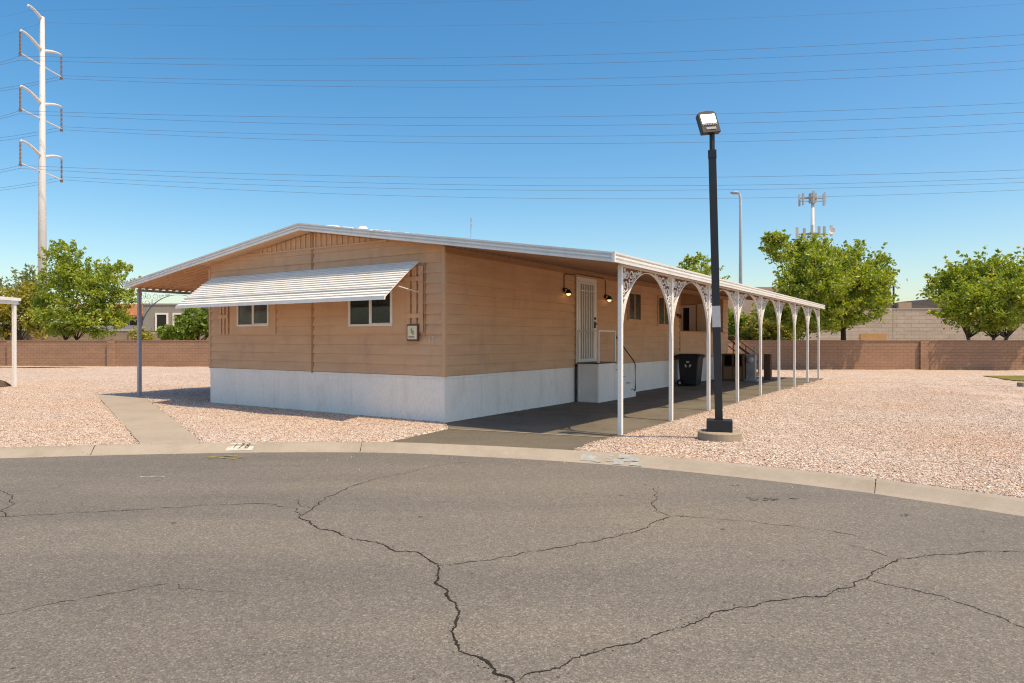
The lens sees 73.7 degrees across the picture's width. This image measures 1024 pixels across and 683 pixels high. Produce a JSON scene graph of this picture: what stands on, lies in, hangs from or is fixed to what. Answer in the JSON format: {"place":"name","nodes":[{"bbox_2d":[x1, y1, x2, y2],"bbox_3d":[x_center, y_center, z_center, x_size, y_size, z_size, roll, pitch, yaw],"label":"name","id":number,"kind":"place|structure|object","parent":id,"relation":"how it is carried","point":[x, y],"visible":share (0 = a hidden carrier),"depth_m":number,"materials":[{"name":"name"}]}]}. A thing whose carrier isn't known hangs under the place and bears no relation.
{"place":"outdoors","nodes":[
{"label":"outdoors","id":0,"kind":"place"},
{"bbox_2d":[58,304,142,330],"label":"tile roof house","id":1,"kind":"structure","parent":0,"point":[131,323],"depth_m":74.68,"materials":[{"name":"tile"}]},
{"bbox_2d":[129,319,136,324],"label":"window","id":2,"kind":"structure","parent":1,"relation":"in","point":[131,322],"depth_m":75.36,"materials":[{"name":"black glass"}]},
{"bbox_2d":[143,301,202,330],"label":"grey house","id":3,"kind":"structure","parent":0,"point":[158,315],"depth_m":65.99,"materials":[{"name":"paint"}]},
{"bbox_2d":[155,313,167,330],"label":"window","id":4,"kind":"structure","parent":3,"relation":"in","point":[161,319],"depth_m":65.95,"materials":[{"name":"white glass"}]},
{"bbox_2d":[172,313,184,325],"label":"window","id":5,"kind":"structure","parent":3,"relation":"in","point":[173,314],"depth_m":65.89,"materials":[{"name":"white glass"}]},
{"bbox_2d":[391,429,607,449],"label":"driveway","id":6,"kind":"structure","parent":0,"point":[504,439],"depth_m":11.14,"materials":[{"name":"grey concrete"}]},
{"bbox_2d":[462,429,610,437],"bbox_3d":[0.266,1.589,11.890,2.999,0.001,0.074,0,0,22],"label":"slab joint","id":7,"kind":"object","parent":6,"relation":"on","point":[538,433],"visible":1,"depth_m":11.80,"materials":[{"name":"grey concrete"}]},
{"bbox_2d":[0,452,1023,682],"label":"road","id":8,"kind":"structure","parent":0,"point":[285,567],"depth_m":4.97,"materials":[{"name":"grey asphalt"}]},
{"bbox_2d":[0,442,1023,515],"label":"kerb","id":9,"kind":"structure","parent":8,"relation":"on","point":[979,500],"depth_m":9.62,"materials":[{"name":"beige concrete"}]},
{"bbox_2d":[0,366,1023,510],"bbox_3d":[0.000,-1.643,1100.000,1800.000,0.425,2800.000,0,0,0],"label":"ground","id":10,"kind":"structure","parent":0,"point":[94,374],"depth_m":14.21,"materials":[{"name":"beige gravel"}]},
{"bbox_2d":[0,380,11,386],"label":"dirt mound","id":11,"kind":"object","parent":10,"relation":"on","point":[4,383],"visible":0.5,"depth_m":23.30,"materials":[{"name":"brown soil"}]},
{"bbox_2d":[0,296,20,386],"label":"neighbour patio cover","id":12,"kind":"object","parent":10,"relation":"on","point":[14,301],"visible":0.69,"depth_m":23.37,"materials":[{"name":"white metal"}]},
{"bbox_2d":[0,263,46,339],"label":"leafy tree","id":13,"kind":"object","parent":10,"relation":"on","point":[26,276],"visible":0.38,"depth_m":51.69,"materials":[{"name":"green plant"}]},
{"bbox_2d":[0,281,56,339],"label":"leafy tree","id":14,"kind":"object","parent":10,"relation":"on","point":[6,321],"visible":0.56,"depth_m":48.66,"materials":[{"name":"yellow plant"}]},
{"bbox_2d":[18,4,62,323],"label":"transmission tower","id":15,"kind":"structure","parent":10,"relation":"on","point":[42,222],"depth_m":129.44,"materials":[{"name":"white metal"}]},
{"bbox_2d":[3,0,516,16],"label":"power line","id":16,"kind":"object","parent":15,"relation":"attached to","point":[252,6],"visible":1,"depth_m":123.92,"materials":[{"name":"metal"}]},
{"bbox_2d":[0,168,1011,185],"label":"power line","id":17,"kind":"object","parent":15,"relation":"attached to","point":[510,185],"visible":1,"depth_m":122.42,"materials":[{"name":"metal"}]},
{"bbox_2d":[2,165,1009,177],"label":"power line","id":18,"kind":"object","parent":15,"relation":"attached to","point":[477,177],"visible":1,"depth_m":122.68,"materials":[{"name":"metal"}]},
{"bbox_2d":[1,103,1011,117],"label":"power line","id":19,"kind":"object","parent":15,"relation":"attached to","point":[496,117],"visible":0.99,"depth_m":122.71,"materials":[{"name":"metal"}]},
{"bbox_2d":[0,61,1012,88],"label":"power line","id":20,"kind":"object","parent":15,"relation":"attached to","point":[533,79],"visible":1,"depth_m":131.31,"materials":[{"name":"metal"}]},
{"bbox_2d":[1,45,1012,65],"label":"power line","id":21,"kind":"object","parent":15,"relation":"attached to","point":[509,64],"visible":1,"depth_m":122.30,"materials":[{"name":"metal"}]},
{"bbox_2d":[1,130,1013,143],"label":"power line","id":22,"kind":"object","parent":15,"relation":"attached to","point":[521,143],"visible":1,"depth_m":131.33,"materials":[{"name":"metal"}]},
{"bbox_2d":[3,69,1013,90],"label":"power line","id":23,"kind":"object","parent":15,"relation":"attached to","point":[545,86],"visible":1,"depth_m":131.14,"materials":[{"name":"metal"}]},
{"bbox_2d":[6,180,1013,198],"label":"power line","id":24,"kind":"object","parent":15,"relation":"attached to","point":[539,198],"visible":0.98,"depth_m":131.38,"materials":[{"name":"metal"}]},
{"bbox_2d":[1,123,1022,137],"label":"power line","id":25,"kind":"object","parent":15,"relation":"attached to","point":[512,136],"visible":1,"depth_m":131.55,"materials":[{"name":"metal"}]},
{"bbox_2d":[1,112,1022,125],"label":"power line","id":26,"kind":"object","parent":15,"relation":"attached to","point":[548,125],"visible":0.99,"depth_m":122.11,"materials":[{"name":"metal"}]},
{"bbox_2d":[0,34,1023,62],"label":"power line","id":27,"kind":"object","parent":15,"relation":"attached to","point":[553,55],"visible":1,"depth_m":121.83,"materials":[{"name":"metal"}]},
{"bbox_2d":[2,177,1023,190],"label":"power line","id":28,"kind":"object","parent":15,"relation":"attached to","point":[572,190],"visible":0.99,"depth_m":131.08,"materials":[{"name":"metal"}]},
{"bbox_2d":[2,3,1023,35],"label":"power line","id":29,"kind":"object","parent":15,"relation":"attached to","point":[572,23],"visible":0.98,"depth_m":126.27,"materials":[{"name":"metal"}]},
{"bbox_2d":[22,239,140,339],"bbox_3d":[-28.463,-2.609,44.631,7.916,8.435,4.938,0,0,0],"label":"leafy tree","id":30,"kind":"object","parent":10,"relation":"on","point":[68,272],"visible":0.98,"depth_m":44.27,"materials":[{"name":"green plant"}]},
{"bbox_2d":[0,331,208,339],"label":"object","id":31,"kind":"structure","parent":10,"relation":"on","point":[120,335],"depth_m":52.36,"materials":[{"name":"green plant"}]},
{"bbox_2d":[127,326,155,339],"bbox_3d":[-27.184,0.196,50.153,2.011,2.797,1.671,0,0,45],"label":"dry bush","id":32,"kind":"object","parent":10,"relation":"on","point":[147,336],"visible":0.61,"depth_m":49.92,"materials":[{"name":"yellow plant"}]},
{"bbox_2d":[96,394,202,443],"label":"front walk","id":33,"kind":"structure","parent":10,"relation":"on","point":[144,420],"depth_m":13.44,"materials":[{"name":"beige concrete"}]},
{"bbox_2d":[123,258,209,395],"bbox_3d":[-6.034,-0.257,23.405,3.498,3.734,12.434,0,0,33],"label":"patio cover","id":34,"kind":"object","parent":10,"relation":"on","point":[191,276],"visible":0.18,"depth_m":19.29,"materials":[{"name":"grey metal"}]},
{"bbox_2d":[156,307,208,339],"bbox_3d":[-19.966,-0.638,43.956,5.507,4.544,3.321,0,0,0],"label":"leafy bush","id":35,"kind":"object","parent":10,"relation":"on","point":[188,326],"visible":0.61,"depth_m":43.23,"materials":[{"name":"green plant"}]},
{"bbox_2d":[175,218,728,422],"bbox_3d":[0.942,-0.936,23.648,7.949,5.111,21.814,0,0,33],"label":"mobile home","id":36,"kind":"object","parent":10,"relation":"on","point":[363,320],"visible":0.85,"depth_m":15.36,"materials":[{"name":"beige wood"}]},
{"bbox_2d":[237,305,268,326],"bbox_3d":[-6.275,-0.704,16.558,1.220,0.670,0.060,0,0,33],"label":"window","id":37,"kind":"structure","parent":36,"relation":"in","point":[251,315],"depth_m":16.52,"materials":[{"name":"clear glass"}]},
{"bbox_2d":[348,289,392,326],"bbox_3d":[-2.983,-0.697,14.400,1.270,0.750,0.060,0,0,33],"label":"window","id":38,"kind":"structure","parent":36,"relation":"in","point":[364,312],"depth_m":14.36,"materials":[{"name":"white glass"}]},
{"bbox_2d":[574,274,596,363],"bbox_3d":[2.021,-0.589,18.290,0.180,2.330,1.200,0,0,33],"label":"door","id":39,"kind":"structure","parent":36,"relation":"in","point":[585,286],"depth_m":18.27,"materials":[{"name":"white metal"}]},
{"bbox_2d":[627,292,641,320],"bbox_3d":[3.780,-1.073,21.071,0.052,0.880,1.000,0,0,33],"label":"window","id":40,"kind":"structure","parent":36,"relation":"in","point":[634,305],"depth_m":21.04,"materials":[{"name":"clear glass"}]},
{"bbox_2d":[657,296,668,325],"bbox_3d":[5.150,-1.029,23.163,0.052,0.980,1.100,0,0,33],"label":"window","id":41,"kind":"structure","parent":36,"relation":"in","point":[662,315],"depth_m":22.99,"materials":[{"name":"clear glass"}]},
{"bbox_2d":[681,305,695,330],"bbox_3d":[7.672,-0.795,29.757,0.660,1.570,0.038,0,0,33],"label":"window","id":42,"kind":"structure","parent":36,"relation":"in","point":[688,312],"depth_m":29.76,"materials":[{"name":"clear glass"}]},
{"bbox_2d":[697,304,711,331],"bbox_3d":[8.284,-0.498,29.367,0.640,2.240,0.088,0,0,33],"label":"door","id":43,"kind":"structure","parent":36,"relation":"in","point":[701,318],"depth_m":29.41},
{"bbox_2d":[0,340,1023,369],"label":"block wall","id":44,"kind":"structure","parent":10,"relation":"on","point":[929,354],"depth_m":37.12,"materials":[{"name":"brown brick"}]},
{"bbox_2d":[445,376,822,437],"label":"carport slab","id":45,"kind":"structure","parent":10,"relation":"on","point":[646,409],"depth_m":15.21,"materials":[{"name":"grey concrete"}]},
{"bbox_2d":[575,330,635,402],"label":"entry steps","id":46,"kind":"structure","parent":45,"relation":"on","point":[598,381],"depth_m":17.80,"materials":[{"name":"white concrete"}]},
{"bbox_2d":[432,235,824,434],"bbox_3d":[5.710,-0.200,20.613,3.803,3.697,20.634,0,0,33],"label":"carport","id":47,"kind":"object","parent":45,"relation":"on","point":[621,266],"visible":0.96,"depth_m":13.85,"materials":[{"name":"white metal"}]},
{"bbox_2d":[674,354,704,385],"bbox_3d":[6.223,0.992,23.959,0.938,1.128,0.728,0,0,33],"label":"trash bin","id":48,"kind":"object","parent":45,"relation":"on","point":[690,368],"visible":1,"depth_m":23.69,"materials":[{"name":"black plastic"}]},
{"bbox_2d":[721,353,745,380],"bbox_3d":[8.775,1.014,26.943,0.880,1.070,0.650,0,0,33],"label":"utility cabinet","id":49,"kind":"object","parent":45,"relation":"on","point":[728,366],"visible":0.77,"depth_m":26.78,"materials":[{"name":"brown wood"}]},
{"bbox_2d":[745,346,758,381],"bbox_3d":[9.329,0.879,26.656,0.500,1.401,0.483,0,0,33],"label":"meter pedestal","id":50,"kind":"object","parent":45,"relation":"on","point":[751,361],"visible":0.89,"depth_m":26.56,"materials":[{"name":"grey metal"}]},
{"bbox_2d":[747,367,753,371],"bbox_3d":[9.281,1.100,26.585,0.240,0.200,0.014,0,0,33],"label":"door","id":51,"kind":"structure","parent":50,"relation":"in","point":[749,369],"depth_m":26.58,"materials":[{"name":"grey metal"}]},
{"bbox_2d":[676,252,729,279],"bbox_3d":[14.217,-2.660,52.118,4.139,8.467,3.280,0,0,35],"label":"leafy tree","id":52,"kind":"object","parent":10,"relation":"on","point":[694,263],"visible":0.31,"depth_m":51.62,"materials":[{"name":"green plant"}]},
{"bbox_2d":[696,111,741,441],"bbox_3d":[3.163,-0.950,10.477,0.693,5.169,0.645,0,0,0],"label":"lamp post","id":53,"kind":"object","parent":10,"relation":"on","point":[719,428],"visible":0.94,"depth_m":10.42,"materials":[{"name":"black metal"}]},
{"bbox_2d":[730,191,741,315],"bbox_3d":[17.057,-4.966,51.818,1.032,12.878,0.481,0,0,-12],"label":"street light","id":54,"kind":"object","parent":10,"relation":"on","point":[740,237],"visible":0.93,"depth_m":51.87,"materials":[{"name":"grey metal"}]},
{"bbox_2d":[728,307,748,339],"bbox_3d":[12.998,-0.338,41.881,3.181,3.919,2.311,0,0,-29],"label":"leafy shrub","id":55,"kind":"object","parent":10,"relation":"on","point":[731,325],"visible":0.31,"depth_m":41.42,"materials":[{"name":"green plant"}]},
{"bbox_2d":[728,335,758,375],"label":"porch steps","id":56,"kind":"structure","parent":10,"relation":"on","point":[746,352],"depth_m":30.34,"materials":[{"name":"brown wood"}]},
{"bbox_2d":[730,308,769,339],"bbox_3d":[14.401,-0.233,42.459,3.175,3.706,3.008,0,0,0],"label":"leafy shrub","id":57,"kind":"object","parent":10,"relation":"on","point":[749,331],"visible":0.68,"depth_m":41.71,"materials":[{"name":"green plant"}]},
{"bbox_2d":[763,354,771,379],"bbox_3d":[10.302,1.052,27.503,0.290,1.090,0.290,0,0,33],"label":"wooden bollard","id":58,"kind":"object","parent":10,"relation":"on","point":[767,366],"visible":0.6,"depth_m":27.39,"materials":[{"name":"brown wood"}]},
{"bbox_2d":[750,318,789,339],"bbox_3d":[15.999,-0.338,42.910,3.222,3.897,2.882,0,0,0],"label":"leafy shrub","id":59,"kind":"object","parent":10,"relation":"on","point":[772,335],"visible":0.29,"depth_m":42.27,"materials":[{"name":"green plant"}]},
{"bbox_2d":[768,323,805,339],"bbox_3d":[17.463,-0.291,43.292,3.103,3.830,2.789,0,0,0],"label":"leafy shrub","id":60,"kind":"object","parent":10,"relation":"on","point":[786,335],"visible":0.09,"depth_m":42.45,"materials":[{"name":"green plant"}]},
{"bbox_2d":[749,229,907,339],"bbox_3d":[17.924,-2.405,38.010,9.135,8.072,6.523,0,0,-20],"label":"leafy tree","id":61,"kind":"object","parent":10,"relation":"on","point":[835,283],"visible":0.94,"depth_m":36.52,"materials":[{"name":"green plant"}]},
{"bbox_2d":[891,282,894,307],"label":"parking lot light","id":62,"kind":"object","parent":10,"relation":"on","point":[893,295],"visible":0.12,"depth_m":83.91,"materials":[{"name":"grey metal"}]},
{"bbox_2d":[796,308,1023,339],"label":"block building","id":63,"kind":"structure","parent":10,"relation":"on","point":[911,324],"depth_m":75.12,"materials":[{"name":"beige brick"}]},
{"bbox_2d":[860,334,886,339],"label":"shutter door","id":64,"kind":"structure","parent":63,"relation":"in","point":[862,336],"depth_m":75.31,"materials":[{"name":"orange metal"}]},
{"bbox_2d":[916,246,1023,339],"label":"leafy tree","id":65,"kind":"object","parent":10,"relation":"on","point":[989,293],"visible":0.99,"depth_m":36.56,"materials":[{"name":"green plant"}]},
{"bbox_2d":[988,375,1023,380],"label":"lawn","id":66,"kind":"structure","parent":10,"relation":"on","point":[1020,378],"depth_m":28.63,"materials":[{"name":"green plant"}]},
{"bbox_2d":[0,0,1023,329],"label":"sky","id":67,"kind":"structure","parent":0,"point":[153,229],"materials":[{"name":"blue"}]},
{"bbox_2d":[728,287,777,315],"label":"building","id":68,"kind":"structure","parent":0,"point":[747,307],"depth_m":89.98,"materials":[{"name":"beige concrete"}]},
{"bbox_2d":[796,189,834,240],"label":"cell tower","id":69,"kind":"structure","parent":0,"point":[812,198],"depth_m":119.64,"materials":[{"name":"white metal"}]},
{"bbox_2d":[855,299,951,307],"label":"mansard building","id":70,"kind":"structure","parent":0,"point":[918,304],"depth_m":98.40,"materials":[{"name":"beige paint"}]},
{"bbox_2d":[1017,382,1023,386],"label":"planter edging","id":71,"kind":"object","parent":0,"point":[1019,384],"visible":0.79,"depth_m":23.28,"materials":[{"name":"beige concrete"}]}
]}

